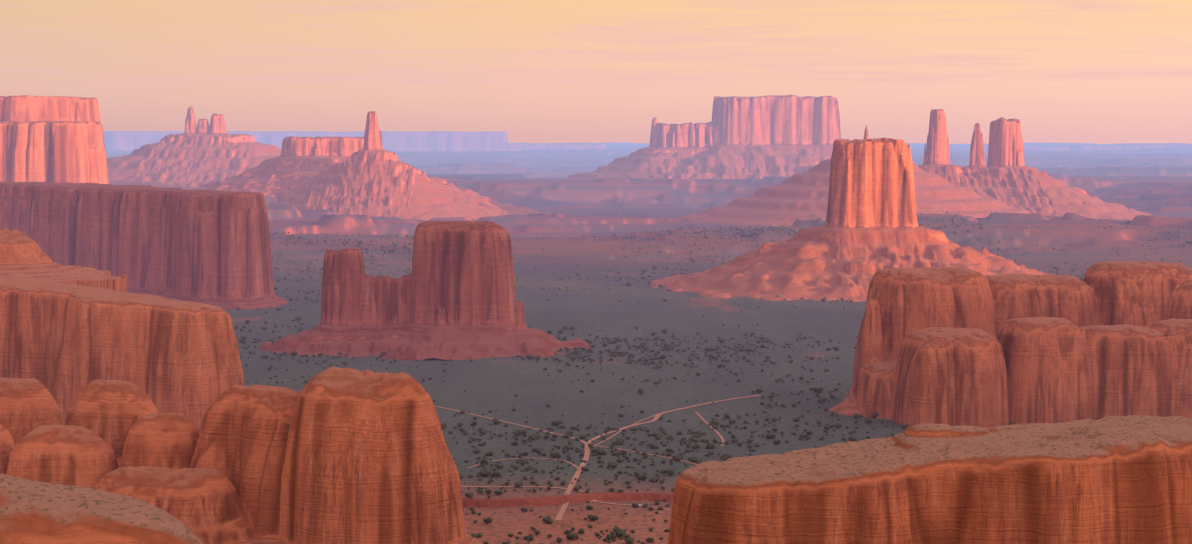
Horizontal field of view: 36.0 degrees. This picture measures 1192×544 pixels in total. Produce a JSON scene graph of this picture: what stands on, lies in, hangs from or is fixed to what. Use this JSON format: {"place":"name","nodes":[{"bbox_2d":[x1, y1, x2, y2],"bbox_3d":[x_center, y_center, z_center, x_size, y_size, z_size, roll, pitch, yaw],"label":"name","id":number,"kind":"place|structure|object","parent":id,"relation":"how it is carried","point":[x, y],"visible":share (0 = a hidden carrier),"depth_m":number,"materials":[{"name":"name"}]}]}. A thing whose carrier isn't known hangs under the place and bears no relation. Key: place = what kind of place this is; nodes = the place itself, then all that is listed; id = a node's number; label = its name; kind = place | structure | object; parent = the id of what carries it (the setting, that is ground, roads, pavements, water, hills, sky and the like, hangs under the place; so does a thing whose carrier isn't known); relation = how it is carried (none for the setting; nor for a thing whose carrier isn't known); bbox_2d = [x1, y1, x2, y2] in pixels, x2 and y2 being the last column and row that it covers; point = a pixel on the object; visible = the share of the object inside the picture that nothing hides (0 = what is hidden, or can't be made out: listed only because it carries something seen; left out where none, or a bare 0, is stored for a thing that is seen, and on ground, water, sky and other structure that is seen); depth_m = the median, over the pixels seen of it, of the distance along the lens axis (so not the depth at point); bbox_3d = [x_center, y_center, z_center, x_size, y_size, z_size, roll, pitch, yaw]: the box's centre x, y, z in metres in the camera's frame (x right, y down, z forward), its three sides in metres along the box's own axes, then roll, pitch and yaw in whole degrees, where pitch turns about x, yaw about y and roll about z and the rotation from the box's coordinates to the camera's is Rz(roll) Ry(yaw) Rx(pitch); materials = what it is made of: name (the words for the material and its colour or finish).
{"place":"outdoors","nodes":[
{"label":"outdoors","id":0,"kind":"place"},
{"bbox_2d":[0,474,205,543],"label":"slickrock","id":1,"kind":"structure","parent":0,"point":[34,512],"depth_m":1044.80,"materials":[{"name":"stone"}]},
{"bbox_2d":[0,228,243,431],"bbox_3d":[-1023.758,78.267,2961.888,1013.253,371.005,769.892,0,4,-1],"label":"cliff","id":2,"kind":"structure","parent":0,"point":[68,333],"depth_m":2652.09,"materials":[{"name":"stone"}]},
{"bbox_2d":[0,367,482,543],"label":"rock formation","id":3,"kind":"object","parent":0,"point":[333,455],"depth_m":1906.48,"materials":[{"name":"stone"}]},
{"bbox_2d":[435,406,587,443],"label":"dirt road","id":4,"kind":"structure","parent":0,"point":[584,442],"depth_m":2706.05,"materials":[{"name":"brown soil"}]},
{"bbox_2d":[468,458,577,468],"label":"dirt road","id":5,"kind":"structure","parent":0,"point":[540,458],"depth_m":2394.71,"materials":[{"name":"brown soil"}]},
{"bbox_2d":[461,486,671,510],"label":"dirt road","id":6,"kind":"structure","parent":0,"point":[558,487],"depth_m":2215.66,"materials":[{"name":"brown soil"}]},
{"bbox_2d":[462,493,673,507],"bbox_3d":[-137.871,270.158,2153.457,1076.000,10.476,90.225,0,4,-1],"label":"cut bank","id":7,"kind":"structure","parent":0,"point":[519,502],"depth_m":2163.16,"materials":[{"name":"stone"}]},
{"bbox_2d":[0,0,1191,143],"label":"sky","id":8,"kind":"structure","parent":0,"point":[533,71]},
{"bbox_2d":[594,413,659,445],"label":"dirt road","id":9,"kind":"structure","parent":0,"point":[626,427],"depth_m":2646.05,"materials":[{"name":"brown soil"}]},
{"bbox_2d":[593,445,696,464],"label":"dirt road","id":10,"kind":"structure","parent":0,"point":[651,454],"depth_m":2439.16,"materials":[{"name":"brown soil"}]},
{"bbox_2d":[106,143,1191,543],"bbox_3d":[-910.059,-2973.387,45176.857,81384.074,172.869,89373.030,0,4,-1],"label":"valley ground","id":11,"kind":"structure","parent":0,"point":[1156,183],"depth_m":4416.84,"materials":[{"name":"soil"}]},
{"bbox_2d":[0,95,108,183],"bbox_3d":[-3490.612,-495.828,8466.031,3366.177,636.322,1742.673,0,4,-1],"label":"mesa","id":12,"kind":"structure","parent":11,"relation":"on","point":[56,139],"depth_m":7955.89,"materials":[{"name":"stone"}]},
{"bbox_2d":[0,182,288,309],"bbox_3d":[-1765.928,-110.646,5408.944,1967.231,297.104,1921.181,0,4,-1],"label":"mesa","id":13,"kind":"structure","parent":11,"relation":"on","point":[211,247],"depth_m":4798.00,"materials":[{"name":"stone"}]},
{"bbox_2d":[107,106,280,189],"bbox_3d":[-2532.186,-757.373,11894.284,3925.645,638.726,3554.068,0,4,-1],"label":"butte","id":14,"kind":"object","parent":11,"relation":"on","point":[192,156],"visible":0.44,"depth_m":11530.76,"materials":[{"name":"stone"}]},
{"bbox_2d":[103,131,605,151],"bbox_3d":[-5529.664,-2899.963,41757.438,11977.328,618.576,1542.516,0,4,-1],"label":"distant mesa","id":15,"kind":"structure","parent":11,"relation":"on","point":[449,141],"depth_m":41497.56,"materials":[{"name":"stone"}]},
{"bbox_2d":[190,111,551,220],"bbox_3d":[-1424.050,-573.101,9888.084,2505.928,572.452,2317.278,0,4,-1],"label":"butte with spire","id":16,"kind":"structure","parent":11,"relation":"on","point":[366,174],"depth_m":9329.21,"materials":[{"name":"stone"}]},
{"bbox_2d":[258,221,590,360],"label":"butte","id":17,"kind":"object","parent":11,"relation":"on","point":[452,296],"visible":0.96,"depth_m":3636.80,"materials":[{"name":"stone"}]},
{"bbox_2d":[236,335,1096,543],"bbox_3d":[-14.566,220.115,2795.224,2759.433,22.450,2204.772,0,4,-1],"label":"juniper shrubs","id":18,"kind":"object","parent":11,"relation":"on","point":[599,451],"visible":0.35,"depth_m":2600.44,"materials":[{"name":"green plant"}]},
{"bbox_2d":[566,94,840,178],"bbox_3d":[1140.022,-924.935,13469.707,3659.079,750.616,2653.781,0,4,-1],"label":"mesa","id":19,"kind":"structure","parent":11,"relation":"on","point":[750,137],"depth_m":13281.53,"materials":[{"name":"stone"}]},
{"bbox_2d":[233,211,1191,336],"bbox_3d":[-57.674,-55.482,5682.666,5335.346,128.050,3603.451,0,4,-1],"label":"juniper shrubs","id":20,"kind":"object","parent":11,"relation":"on","point":[564,328],"visible":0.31,"depth_m":6229.70,"materials":[{"name":"green plant"}]},
{"bbox_2d":[673,125,1030,226],"bbox_3d":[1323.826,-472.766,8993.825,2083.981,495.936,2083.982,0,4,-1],"label":"butte","id":21,"kind":"object","parent":11,"relation":"on","point":[788,202],"visible":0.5,"depth_m":8610.72,"materials":[{"name":"stone"}]},
{"bbox_2d":[650,137,1054,301],"bbox_3d":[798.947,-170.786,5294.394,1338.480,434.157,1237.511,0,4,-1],"label":"butte","id":22,"kind":"object","parent":11,"relation":"on","point":[859,240],"visible":0.85,"depth_m":5175.88,"materials":[{"name":"stone"}]},
{"bbox_2d":[668,415,1191,543],"bbox_3d":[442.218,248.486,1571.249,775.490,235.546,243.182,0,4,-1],"label":"mesa","id":23,"kind":"structure","parent":11,"relation":"on","point":[1116,480],"depth_m":1479.47,"materials":[{"name":"stone"}]},
{"bbox_2d":[918,109,1150,219],"bbox_3d":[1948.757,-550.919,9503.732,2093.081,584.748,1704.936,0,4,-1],"label":"rock spires","id":24,"kind":"object","parent":11,"relation":"on","point":[1006,175],"visible":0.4,"depth_m":9358.12,"materials":[{"name":"stone"}]},
{"bbox_2d":[1023,143,1191,150],"bbox_3d":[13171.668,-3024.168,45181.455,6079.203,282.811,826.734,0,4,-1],"label":"distant mesa","id":25,"kind":"structure","parent":11,"relation":"on","point":[1127,146],"depth_m":44938.17,"materials":[{"name":"stone"}]},
{"bbox_2d":[555,395,759,519],"bbox_3d":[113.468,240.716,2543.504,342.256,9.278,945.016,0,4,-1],"label":"dirt road","id":26,"kind":"structure","parent":0,"point":[559,516],"depth_m":2439.18,"materials":[{"name":"brown soil"}]},
{"bbox_2d":[695,412,723,445],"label":"dirt road","id":27,"kind":"structure","parent":0,"point":[707,423],"depth_m":2673.84,"materials":[{"name":"brown soil"}]},
{"bbox_2d":[829,261,1191,427],"bbox_3d":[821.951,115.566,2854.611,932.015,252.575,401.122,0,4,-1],"label":"cliffs","id":28,"kind":"structure","parent":0,"point":[954,346],"depth_m":2732.41,"materials":[{"name":"stone"}]}
]}

